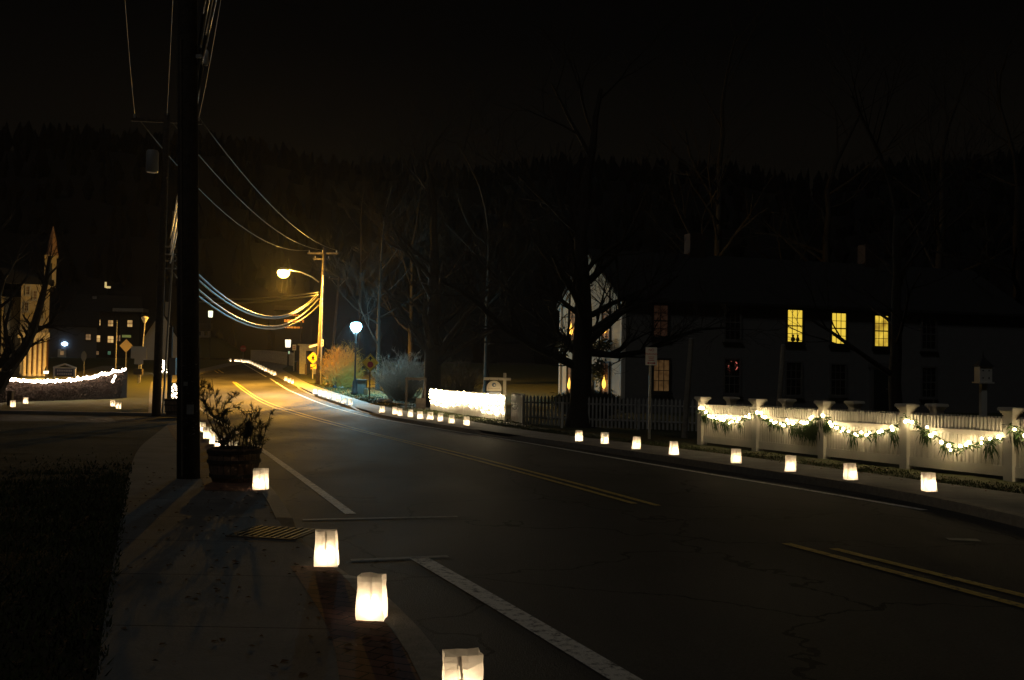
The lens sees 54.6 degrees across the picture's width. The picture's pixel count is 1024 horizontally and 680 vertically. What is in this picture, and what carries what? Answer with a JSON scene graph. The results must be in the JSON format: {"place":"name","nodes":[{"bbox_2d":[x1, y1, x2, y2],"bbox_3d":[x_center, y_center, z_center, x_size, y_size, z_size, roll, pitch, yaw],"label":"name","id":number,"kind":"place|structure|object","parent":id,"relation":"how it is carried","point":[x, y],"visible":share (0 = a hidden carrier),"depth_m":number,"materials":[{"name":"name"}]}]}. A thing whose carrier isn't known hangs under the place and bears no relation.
{"place":"outdoors","nodes":[
{"label":"outdoors","id":0,"kind":"place"},
{"bbox_2d":[0,421,166,679],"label":"lawn","id":1,"kind":"structure","parent":0,"point":[29,441],"depth_m":11.11,"materials":[{"name":"green plant"}]},
{"bbox_2d":[0,414,176,424],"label":"side street","id":2,"kind":"structure","parent":0,"point":[167,420],"depth_m":36.13,"materials":[{"name":"grey asphalt"}]},
{"bbox_2d":[60,366,123,378],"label":"side path","id":3,"kind":"structure","parent":0,"point":[93,371],"depth_m":87.87,"materials":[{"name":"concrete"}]},
{"bbox_2d":[0,357,233,411],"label":"lawn","id":4,"kind":"structure","parent":0,"point":[136,399],"depth_m":63.30,"materials":[{"name":"green plant"}]},
{"bbox_2d":[0,226,58,376],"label":"church","id":5,"kind":"structure","parent":4,"relation":"on","point":[34,362],"depth_m":77.71,"materials":[{"name":"beige paint"}]},
{"bbox_2d":[0,170,102,393],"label":"bare tree","id":6,"kind":"object","parent":4,"relation":"on","point":[9,365],"visible":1,"depth_m":41.81,"materials":[{"name":"brown plant"}]},
{"bbox_2d":[0,369,128,402],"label":"hedge","id":7,"kind":"object","parent":4,"relation":"on","point":[102,387],"visible":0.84,"depth_m":50.26,"materials":[{"name":"green plant"}]},
{"bbox_2d":[10,368,125,383],"bbox_3d":[-22.256,1.774,49.763,0.602,0.808,7.352,0,-2,29],"label":"light string","id":8,"kind":"object","parent":7,"relation":"attached to","point":[68,379],"visible":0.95,"depth_m":49.90,"materials":[{"name":"beige"}]},
{"bbox_2d":[53,363,76,379],"bbox_3d":[-25.244,2.183,55.946,1.332,1.755,0.100,1,-2,0],"label":"notice board","id":9,"kind":"object","parent":4,"relation":"on","point":[58,370],"visible":0.94,"depth_m":55.93,"materials":[{"name":"brown"}]},
{"bbox_2d":[48,310,99,357],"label":"house","id":10,"kind":"structure","parent":4,"relation":"on","point":[85,340],"depth_m":139.24,"materials":[{"name":"grey"}]},
{"bbox_2d":[71,294,141,357],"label":"tall house","id":11,"kind":"structure","parent":4,"relation":"on","point":[105,305],"depth_m":159.19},
{"bbox_2d":[113,308,147,356],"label":"porch canopy","id":12,"kind":"object","parent":4,"relation":"on","point":[119,310],"visible":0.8,"depth_m":149.22,"materials":[{"name":"white paint"}]},
{"bbox_2d":[131,346,146,383],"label":"road sign","id":13,"kind":"object","parent":4,"relation":"on","point":[138,354],"visible":1,"depth_m":68.80,"materials":[{"name":"metal"}]},
{"bbox_2d":[141,302,176,359],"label":"gabled house","id":14,"kind":"structure","parent":4,"relation":"on","point":[149,337],"depth_m":127.37,"materials":[{"name":"white"}]},
{"bbox_2d":[167,327,176,397],"bbox_3d":[-15.916,1.228,46.457,0.370,3.688,0.200,1,-2,0],"label":"pole","id":15,"kind":"object","parent":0,"point":[172,365],"visible":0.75,"depth_m":46.38,"materials":[{"name":"brown wood"}]},
{"bbox_2d":[148,360,252,412],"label":"pavement","id":16,"kind":"structure","parent":0,"point":[174,377],"depth_m":68.50,"materials":[{"name":"concrete"}]},
{"bbox_2d":[199,323,212,337],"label":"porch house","id":17,"kind":"structure","parent":0,"point":[205,331],"depth_m":175.07,"materials":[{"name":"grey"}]},
{"bbox_2d":[96,423,338,679],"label":"pavement","id":18,"kind":"structure","parent":0,"point":[272,612],"depth_m":6.85,"materials":[{"name":"concrete"}]},
{"bbox_2d":[177,0,208,478],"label":"utility pole","id":19,"kind":"object","parent":18,"relation":"on","point":[188,405],"visible":0.94,"depth_m":14.41,"materials":[{"name":"brown wood"}]},
{"bbox_2d":[167,425,259,490],"bbox_3d":[-6.896,2.282,21.658,0.777,0.236,19.039,2,-2,-21],"label":"brick strip","id":20,"kind":"object","parent":18,"relation":"on","point":[208,483],"visible":0.34,"depth_m":14.38,"materials":[{"name":"brown brick"}]},
{"bbox_2d":[206,446,261,482],"bbox_3d":[-3.944,1.765,14.076,0.761,0.474,0.756,1,-2,0],"label":"barrel planter","id":21,"kind":"object","parent":20,"relation":"on","point":[232,466],"visible":0.91,"depth_m":13.78,"materials":[{"name":"brown wood"}]},
{"bbox_2d":[190,377,242,447],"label":"evergreen boughs","id":22,"kind":"object","parent":21,"relation":"on","point":[209,409],"visible":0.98,"depth_m":14.11,"materials":[{"name":"green plant"}]},
{"bbox_2d":[206,401,274,450],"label":"evergreen boughs","id":23,"kind":"object","parent":21,"relation":"on","point":[247,430],"visible":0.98,"depth_m":14.05,"materials":[{"name":"green plant"}]},
{"bbox_2d":[225,525,317,539],"bbox_3d":[-2.265,1.831,9.436,0.690,0.014,0.630,1,-2,12],"label":"pavement grate","id":24,"kind":"object","parent":18,"relation":"on","point":[280,533],"visible":0.94,"depth_m":9.39,"materials":[{"name":"grey metal"}]},
{"bbox_2d":[314,529,338,566],"bbox_3d":[-1.473,1.650,7.881,0.194,0.282,0.124,1,-2,-3],"label":"paper lantern","id":25,"kind":"object","parent":18,"relation":"on","point":[326,552],"visible":1,"depth_m":7.83,"materials":[{"name":"white paper"}]},
{"bbox_2d":[290,566,419,679],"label":"brick strip","id":26,"kind":"object","parent":18,"relation":"on","point":[371,657],"visible":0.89,"depth_m":5.81,"materials":[{"name":"brown brick"}]},
{"bbox_2d":[355,572,387,620],"bbox_3d":[-0.874,1.606,6.214,0.184,0.274,0.134,1,-2,7],"label":"paper lantern","id":27,"kind":"object","parent":26,"relation":"on","point":[371,602],"visible":1,"depth_m":6.16,"materials":[{"name":"white paper"}]},
{"bbox_2d":[200,337,241,357],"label":"grassy rise terrain","id":28,"kind":"structure","parent":0,"point":[220,348],"depth_m":161.44,"materials":[{"name":"green plant"}]},
{"bbox_2d":[148,359,558,439],"bbox_3d":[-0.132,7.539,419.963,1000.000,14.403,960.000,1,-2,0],"label":"ground","id":29,"kind":"structure","parent":0,"point":[497,433],"depth_m":228.98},
{"bbox_2d":[0,410,176,416],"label":"side street kerb","id":30,"kind":"structure","parent":29,"relation":"on","point":[77,413],"depth_m":39.00,"materials":[{"name":"concrete"}]},
{"bbox_2d":[131,113,201,415],"bbox_3d":[-13.762,-2.949,39.060,2.696,12.068,0.621,1,-2,-14],"label":"utility pole","id":31,"kind":"object","parent":29,"relation":"on","point":[152,160],"visible":0.94,"depth_m":39.01,"materials":[{"name":"brown wood"}]},
{"bbox_2d":[168,249,318,318],"bbox_3d":[-13.780,-2.501,55.569,0.082,2.650,33.424,1,-2,-1],"label":"telephone cable","id":32,"kind":"object","parent":31,"relation":"attached to","point":[208,288],"visible":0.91,"depth_m":50.97,"materials":[{"name":"grey plastic"}]},
{"bbox_2d":[168,241,318,316],"bbox_3d":[-13.784,-2.654,55.574,0.082,2.718,33.425,1,-2,-1],"label":"telephone cable","id":33,"kind":"object","parent":31,"relation":"attached to","point":[203,279],"visible":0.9,"depth_m":50.63,"materials":[{"name":"grey plastic"}]},
{"bbox_2d":[168,258,318,326],"bbox_3d":[-13.778,-2.127,55.558,0.082,2.838,33.425,1,-2,-1],"label":"telephone cable","id":34,"kind":"object","parent":31,"relation":"attached to","point":[204,294],"visible":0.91,"depth_m":50.60,"materials":[{"name":"grey plastic"}]},
{"bbox_2d":[168,268,318,329],"bbox_3d":[-13.772,-1.826,55.549,0.082,2.506,33.422,1,-2,-1],"label":"telephone cable","id":35,"kind":"object","parent":31,"relation":"attached to","point":[200,297],"visible":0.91,"depth_m":50.49,"materials":[{"name":"grey plastic"}]},
{"bbox_2d":[274,305,313,360],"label":"depot","id":36,"kind":"structure","parent":29,"relation":"on","point":[292,332],"depth_m":169.51,"materials":[{"name":"brown wood"}]},
{"bbox_2d":[172,361,442,679],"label":"kerb","id":37,"kind":"structure","parent":29,"relation":"on","point":[422,652],"depth_m":5.93,"materials":[{"name":"concrete"}]},
{"bbox_2d":[164,398,176,414],"bbox_3d":[-12.895,2.564,38.169,0.969,0.609,0.962,1,-2,0],"label":"barrel planter","id":38,"kind":"object","parent":37,"relation":"on","point":[170,405],"visible":0.53,"depth_m":37.75,"materials":[{"name":"brown wood"}]},
{"bbox_2d":[252,468,268,489],"bbox_3d":[-3.317,1.832,13.098,0.197,0.281,0.131,1,-2,3],"label":"paper lantern","id":39,"kind":"object","parent":37,"relation":"on","point":[260,478],"visible":1,"depth_m":13.04,"materials":[{"name":"white paper"}]},
{"bbox_2d":[442,648,483,679],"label":"paper lantern","id":40,"kind":"object","parent":37,"relation":"on","point":[462,664],"visible":1,"depth_m":4.51,"materials":[{"name":"beige paper"}]},
{"bbox_2d":[328,277,348,359],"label":"utility pole","id":41,"kind":"object","parent":29,"relation":"on","point":[335,318],"visible":0.68,"depth_m":105.01,"materials":[{"name":"brown wood"}]},
{"bbox_2d":[318,340,365,387],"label":"bare bush","id":42,"kind":"object","parent":29,"relation":"on","point":[343,373],"visible":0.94,"depth_m":68.30,"materials":[{"name":"brown plant"}]},
{"bbox_2d":[368,348,424,398],"bbox_3d":[-6.311,1.881,56.964,4.254,3.197,3.801,1,-2,0],"label":"bare bush","id":43,"kind":"object","parent":29,"relation":"on","point":[394,387],"visible":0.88,"depth_m":56.36,"materials":[{"name":"grey plant"}]},
{"bbox_2d":[546,388,625,417],"bbox_3d":[3.229,2.673,41.920,3.626,1.346,3.746,1,-2,0],"label":"shrub","id":44,"kind":"object","parent":29,"relation":"on","point":[601,394],"visible":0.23,"depth_m":41.41,"materials":[{"name":"green plant"}]},
{"bbox_2d":[251,361,1023,527],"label":"kerb","id":45,"kind":"structure","parent":29,"relation":"on","point":[1012,518],"depth_m":17.02,"materials":[{"name":"concrete"}]},
{"bbox_2d":[0,149,1023,362],"bbox_3d":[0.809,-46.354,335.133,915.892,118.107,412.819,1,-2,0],"label":"hills","id":46,"kind":"structure","parent":0,"point":[77,211],"depth_m":335.35,"materials":[{"name":"black plant"}]},
{"bbox_2d":[0,120,1023,363],"bbox_3d":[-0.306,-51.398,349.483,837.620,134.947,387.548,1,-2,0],"label":"distant woods","id":47,"kind":"object","parent":46,"relation":"on","point":[113,264],"visible":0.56,"depth_m":384.24,"materials":[{"name":"black plant"}]},
{"bbox_2d":[0,0,1023,195],"label":"sky","id":48,"kind":"structure","parent":0,"point":[303,74],"materials":[{"name":"black"}]},
{"bbox_2d":[174,363,1023,679],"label":"road","id":49,"kind":"structure","parent":0,"point":[698,575],"depth_m":9.29,"materials":[{"name":"grey asphalt"}]},
{"bbox_2d":[200,408,355,513],"bbox_3d":[-11.951,2.808,39.358,0.352,0.486,58.842,2,-2,-20],"label":"white edge line","id":50,"kind":"object","parent":49,"relation":"on","point":[331,499],"visible":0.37,"depth_m":14.89,"materials":[{"name":"paint"}]},
{"bbox_2d":[233,382,635,503],"bbox_3d":[-10.046,2.863,44.769,0.538,0.769,67.312,2,-2,-20],"label":"yellow centre line","id":51,"kind":"object","parent":49,"relation":"on","point":[470,458],"visible":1,"depth_m":18.90,"materials":[{"name":"paint"}]},
{"bbox_2d":[235,382,657,505],"bbox_3d":[-9.774,2.866,44.735,0.467,0.771,67.570,2,-2,-20],"label":"yellow centre line","id":52,"kind":"object","parent":49,"relation":"on","point":[486,459],"visible":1,"depth_m":18.84,"materials":[{"name":"paint"}]},
{"bbox_2d":[410,558,641,679],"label":"white edge line","id":53,"kind":"object","parent":49,"relation":"on","point":[603,666],"visible":1,"depth_m":6.54,"materials":[{"name":"paint"}]},
{"bbox_2d":[269,378,926,509],"bbox_3d":[-7.899,2.886,48.117,1.043,0.998,75.009,2,-2,-20],"label":"white lane line","id":54,"kind":"object","parent":49,"relation":"on","point":[646,463],"visible":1,"depth_m":18.93,"materials":[{"name":"paint"}]},
{"bbox_2d":[782,543,1023,607],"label":"yellow centre line","id":55,"kind":"object","parent":49,"relation":"on","point":[920,578],"visible":1,"depth_m":8.42,"materials":[{"name":"paint"}]},
{"bbox_2d":[830,548,1023,596],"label":"yellow centre line","id":56,"kind":"object","parent":49,"relation":"on","point":[940,574],"visible":1,"depth_m":8.59,"materials":[{"name":"paint"}]},
{"bbox_2d":[255,361,1023,513],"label":"pavement","id":57,"kind":"structure","parent":0,"point":[1010,501],"depth_m":19.16,"materials":[{"name":"concrete"}]},
{"bbox_2d":[843,463,857,479],"bbox_3d":[5.463,2.118,16.006,0.210,0.266,0.125,1,-2,-13],"label":"paper lantern","id":58,"kind":"object","parent":57,"relation":"on","point":[850,471],"visible":1,"depth_m":15.96,"materials":[{"name":"white paper"}]},
{"bbox_2d":[921,472,937,491],"bbox_3d":[6.057,2.057,14.402,0.198,0.271,0.124,2,-2,-17],"label":"paper lantern","id":59,"kind":"object","parent":57,"relation":"on","point":[928,482],"visible":1,"depth_m":14.36,"materials":[{"name":"white paper"}]},
{"bbox_2d":[283,362,1023,493],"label":"lawn","id":60,"kind":"structure","parent":0,"point":[535,380],"depth_m":37.71,"materials":[{"name":"green plant"}]},
{"bbox_2d":[250,350,293,365],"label":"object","id":61,"kind":"object","parent":60,"relation":"on","point":[279,357],"visible":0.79,"depth_m":124.67,"materials":[{"name":"white paint"}]},
{"bbox_2d":[298,344,317,373],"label":"shed","id":62,"kind":"structure","parent":60,"relation":"on","point":[305,350],"depth_m":91.17,"materials":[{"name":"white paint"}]},
{"bbox_2d":[307,247,337,384],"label":"utility pole","id":63,"kind":"object","parent":60,"relation":"on","point":[320,337],"visible":0.78,"depth_m":72.38,"materials":[{"name":"brown wood"}]},
{"bbox_2d":[350,320,361,394],"bbox_3d":[-9.497,1.050,60.155,0.720,4.532,0.720,1,-2,0],"label":"street lamp","id":64,"kind":"object","parent":60,"relation":"on","point":[355,326],"visible":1,"depth_m":60.01,"materials":[{"name":"black metal"}]},
{"bbox_2d":[300,136,417,371],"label":"bare tree","id":65,"kind":"object","parent":60,"relation":"on","point":[359,333],"visible":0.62,"depth_m":94.92,"materials":[{"name":"brown plant"}]},
{"bbox_2d":[361,353,378,398],"bbox_3d":[-8.036,2.052,56.082,1.050,2.587,0.087,2,-2,-28],"label":"road sign","id":66,"kind":"object","parent":60,"relation":"on","point":[368,361],"visible":1,"depth_m":56.06,"materials":[{"name":"yellow metal"}]},
{"bbox_2d":[306,128,464,390],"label":"bare tree","id":67,"kind":"object","parent":60,"relation":"on","point":[379,295],"visible":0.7,"depth_m":65.93,"materials":[{"name":"brown plant"}]},
{"bbox_2d":[405,377,426,408],"bbox_3d":[-4.555,2.526,46.888,1.000,1.511,0.135,1,-2,0],"label":"timber frame","id":68,"kind":"object","parent":60,"relation":"on","point":[420,402],"visible":0.93,"depth_m":46.87,"materials":[{"name":"brown wood"}]},
{"bbox_2d":[315,69,550,375],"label":"bare tree","id":69,"kind":"object","parent":60,"relation":"on","point":[410,312],"visible":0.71,"depth_m":79.87,"materials":[{"name":"brown plant"}]},
{"bbox_2d":[362,76,525,407],"bbox_3d":[-3.662,-4.694,50.198,8.147,16.966,6.684,2,-2,-31],"label":"bare tree","id":70,"kind":"object","parent":60,"relation":"on","point":[434,347],"visible":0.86,"depth_m":49.76,"materials":[{"name":"brown plant"}]},
{"bbox_2d":[441,357,486,392],"bbox_3d":[-2.988,2.131,53.952,3.330,2.764,3.453,1,-2,0],"label":"bare bush","id":71,"kind":"object","parent":60,"relation":"on","point":[460,385],"visible":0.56,"depth_m":53.54,"materials":[{"name":"brown plant"}]},
{"bbox_2d":[430,389,506,420],"bbox_3d":[-2.004,2.696,42.170,0.130,1.057,9.545,2,-2,-22],"label":"picket fence","id":72,"kind":"object","parent":60,"relation":"on","point":[465,409],"visible":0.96,"depth_m":41.35,"materials":[{"name":"white paint"}]},
{"bbox_2d":[484,373,510,394],"bbox_3d":[-0.580,2.197,38.521,1.046,1.842,0.181,1,-2,0],"label":"hanging sign","id":73,"kind":"object","parent":60,"relation":"on","point":[493,385],"visible":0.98,"depth_m":38.45,"materials":[{"name":"beige wood"}]},
{"bbox_2d":[399,39,602,393],"bbox_3d":[-1.161,-6.929,61.688,12.586,21.713,11.138,1,-2,-8],"label":"bare tree","id":74,"kind":"object","parent":60,"relation":"on","point":[486,360],"visible":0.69,"depth_m":59.94,"materials":[{"name":"brown plant"}]},
{"bbox_2d":[0,382,1023,679],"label":"grass","id":75,"kind":"structure","parent":60,"relation":"on","point":[98,506],"depth_m":9.13,"materials":[{"name":"green plant"}]},
{"bbox_2d":[9,425,1023,676],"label":"fallen leaves","id":76,"kind":"object","parent":60,"relation":"on","point":[271,561],"visible":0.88,"depth_m":7.47,"materials":[{"name":"brown plant"}]},
{"bbox_2d":[511,393,525,422],"bbox_3d":[0.137,2.472,36.284,0.305,1.068,2.369,1,-2,-12],"label":"gate post","id":77,"kind":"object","parent":60,"relation":"on","point":[516,407],"depth_m":36.41,"materials":[{"name":"grey paint"}]},
{"bbox_2d":[398,8,789,427],"bbox_3d":[3.091,-4.086,34.480,13.168,15.010,9.504,1,-2,0],"label":"bare tree","id":78,"kind":"object","parent":60,"relation":"on","point":[585,338],"visible":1,"depth_m":33.89,"materials":[{"name":"brown plant"}]},
{"bbox_2d":[522,395,697,430],"bbox_3d":[3.228,2.443,33.225,6.630,1.107,0.156,0,-2,30],"label":"picket fence","id":79,"kind":"object","parent":60,"relation":"on","point":[637,405],"visible":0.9,"depth_m":32.95,"materials":[{"name":"white paint"}]},
{"bbox_2d":[645,347,656,438],"bbox_3d":[3.816,1.470,27.302,0.322,2.538,0.062,1,-2,0],"label":"road sign","id":80,"kind":"object","parent":60,"relation":"on","point":[651,357],"visible":1,"depth_m":27.30,"materials":[{"name":"metal"}]},
{"bbox_2d":[610,0,812,255],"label":"bare tree","id":81,"kind":"object","parent":60,"relation":"on","point":[717,222],"visible":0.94,"depth_m":75.59,"materials":[{"name":"brown plant"}]},
{"bbox_2d":[776,344,785,405],"bbox_3d":[8.637,1.581,31.971,0.352,2.890,0.162,1,-2,0],"label":"leaning pole","id":82,"kind":"object","parent":60,"relation":"on","point":[780,378],"visible":0.75,"depth_m":31.93,"materials":[{"name":"grey wood"}]},
{"bbox_2d":[555,233,1023,412],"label":"clapboard house","id":83,"kind":"structure","parent":60,"relation":"on","point":[967,320],"depth_m":51.36,"materials":[{"name":"white wood"}]},
{"bbox_2d":[592,357,605,387],"bbox_3d":[4.332,1.530,49.768,1.172,2.170,1.190,1,-2,0],"label":"evergreen swag","id":84,"kind":"object","parent":83,"relation":"attached to","point":[598,374],"visible":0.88,"depth_m":49.61,"materials":[{"name":"green plant"}]},
{"bbox_2d":[651,303,669,339],"bbox_3d":[7.213,-0.901,48.060,1.049,1.768,0.180,2,-2,-17],"label":"window","id":85,"kind":"structure","parent":83,"relation":"in","point":[666,319],"depth_m":48.10,"materials":[{"name":"grey glass"}]},
{"bbox_2d":[651,358,672,393],"bbox_3d":[7.235,1.752,48.002,1.116,1.733,0.180,2,-2,-17],"label":"window","id":86,"kind":"structure","parent":83,"relation":"in","point":[661,372],"depth_m":48.04,"materials":[{"name":"orange glass"}]},
{"bbox_2d":[722,305,741,341],"bbox_3d":[10.962,-0.844,49.207,1.121,1.899,0.180,2,-2,-17],"label":"window","id":87,"kind":"structure","parent":83,"relation":"in","point":[736,323],"depth_m":49.25,"materials":[{"name":"grey glass"}]},
{"bbox_2d":[721,357,742,395],"bbox_3d":[10.912,1.824,49.126,1.119,1.894,0.180,2,-2,-17],"label":"window","id":88,"kind":"structure","parent":83,"relation":"in","point":[731,380],"depth_m":49.17,"materials":[{"name":"grey glass"}]},
{"bbox_2d":[783,361,804,397],"bbox_3d":[14.253,1.990,50.148,1.154,1.864,0.180,2,-2,-17],"label":"window","id":89,"kind":"structure","parent":83,"relation":"in","point":[793,370],"depth_m":50.17,"materials":[{"name":"grey glass"}]},
{"bbox_2d":[784,308,805,344],"bbox_3d":[14.339,-0.684,50.248,1.155,1.837,0.247,2,-2,-17],"label":"window","id":90,"kind":"structure","parent":83,"relation":"in","point":[789,332],"depth_m":50.25,"materials":[{"name":"yellow glass"}]},
{"bbox_2d":[829,311,847,346],"bbox_3d":[16.814,-0.563,50.993,1.143,1.794,0.180,2,-2,-17],"label":"window","id":91,"kind":"structure","parent":83,"relation":"in","point":[840,319],"depth_m":51.05,"materials":[{"name":"yellow glass"}]},
{"bbox_2d":[828,363,848,397],"bbox_3d":[16.757,2.070,50.914,1.142,1.790,0.180,2,-2,-17],"label":"window","id":92,"kind":"structure","parent":83,"relation":"in","point":[837,371],"depth_m":50.94,"materials":[{"name":"grey glass"}]},
{"bbox_2d":[868,363,888,410],"bbox_3d":[19.233,2.464,51.675,1.546,2.507,0.170,2,-2,-17],"label":"door","id":93,"kind":"structure","parent":83,"relation":"in","point":[878,380],"depth_m":51.60,"materials":[{"name":"grey"}]},
{"bbox_2d":[872,314,889,348],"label":"window","id":94,"kind":"structure","parent":83,"relation":"in","point":[881,327],"depth_m":51.78,"materials":[{"name":"yellow glass"}]},
{"bbox_2d":[919,318,938,351],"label":"window","id":95,"kind":"structure","parent":83,"relation":"in","point":[928,339],"depth_m":52.66,"materials":[{"name":"grey glass"}]},
{"bbox_2d":[919,366,938,399],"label":"window","id":96,"kind":"structure","parent":83,"relation":"in","point":[928,374],"depth_m":52.58,"materials":[{"name":"grey glass"}]},
{"bbox_2d":[664,33,976,261],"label":"bare tree","id":97,"kind":"object","parent":60,"relation":"on","point":[827,219],"visible":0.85,"depth_m":85.37,"materials":[{"name":"brown plant"}]},
{"bbox_2d":[694,396,1023,481],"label":"garden fence","id":98,"kind":"object","parent":60,"relation":"on","point":[910,452],"visible":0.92,"depth_m":19.08,"materials":[{"name":"white paint"}]},
{"bbox_2d":[696,407,751,437],"bbox_3d":[5.144,2.025,24.032,0.380,0.723,2.407,2,-2,-23],"label":"garland","id":99,"kind":"object","parent":98,"relation":"attached to","point":[724,422],"visible":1,"depth_m":24.07,"materials":[{"name":"green plant"}]},
{"bbox_2d":[749,410,819,445],"bbox_3d":[5.994,1.954,21.805,0.358,0.728,2.398,2,-2,-20],"label":"garland","id":100,"kind":"object","parent":98,"relation":"attached to","point":[810,429],"visible":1,"depth_m":21.28,"materials":[{"name":"green plant"}]},
{"bbox_2d":[818,413,901,450],"bbox_3d":[6.853,1.869,19.618,0.353,0.796,2.407,2,-2,-21],"label":"garland","id":101,"kind":"object","parent":98,"relation":"attached to","point":[829,426],"visible":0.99,"depth_m":19.61,"materials":[{"name":"green plant"}]},
{"bbox_2d":[900,413,1008,462],"bbox_3d":[7.708,1.745,17.406,0.360,0.830,2.453,2,-2,-20],"label":"garland","id":102,"kind":"object","parent":98,"relation":"attached to","point":[987,449],"visible":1,"depth_m":17.38,"materials":[{"name":"green plant"}]},
{"bbox_2d":[1002,423,1023,452],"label":"garland","id":103,"kind":"object","parent":98,"relation":"attached to","point":[1016,439],"visible":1,"depth_m":16.12,"materials":[{"name":"green plant"}]},
{"bbox_2d":[723,397,1023,430],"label":"garden fence","id":104,"kind":"object","parent":60,"relation":"on","point":[933,408],"visible":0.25,"depth_m":21.18,"materials":[{"name":"white paint"}]},
{"bbox_2d":[743,1,1019,414],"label":"bare tree","id":105,"kind":"object","parent":60,"relation":"on","point":[896,322],"visible":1,"depth_m":32.85,"materials":[{"name":"brown plant"}]},
{"bbox_2d":[807,4,1023,269],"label":"bare tree","id":106,"kind":"object","parent":60,"relation":"on","point":[939,258],"visible":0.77,"depth_m":75.97,"materials":[{"name":"brown plant"}]},
{"bbox_2d":[972,351,994,426],"bbox_3d":[12.808,1.574,26.972,0.418,2.605,0.418,1,-2,0],"label":"birdhouse","id":107,"kind":"object","parent":60,"relation":"on","point":[983,365],"visible":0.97,"depth_m":26.89,"materials":[{"name":"grey paint"}]},
{"bbox_2d":[681,338,693,437],"bbox_3d":[5.040,1.372,28.474,0.333,2.878,0.162,1,-2,0],"label":"leaning pole","id":108,"kind":"object","parent":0,"point":[687,393],"visible":0.98,"depth_m":28.41,"materials":[{"name":"grey wood"}]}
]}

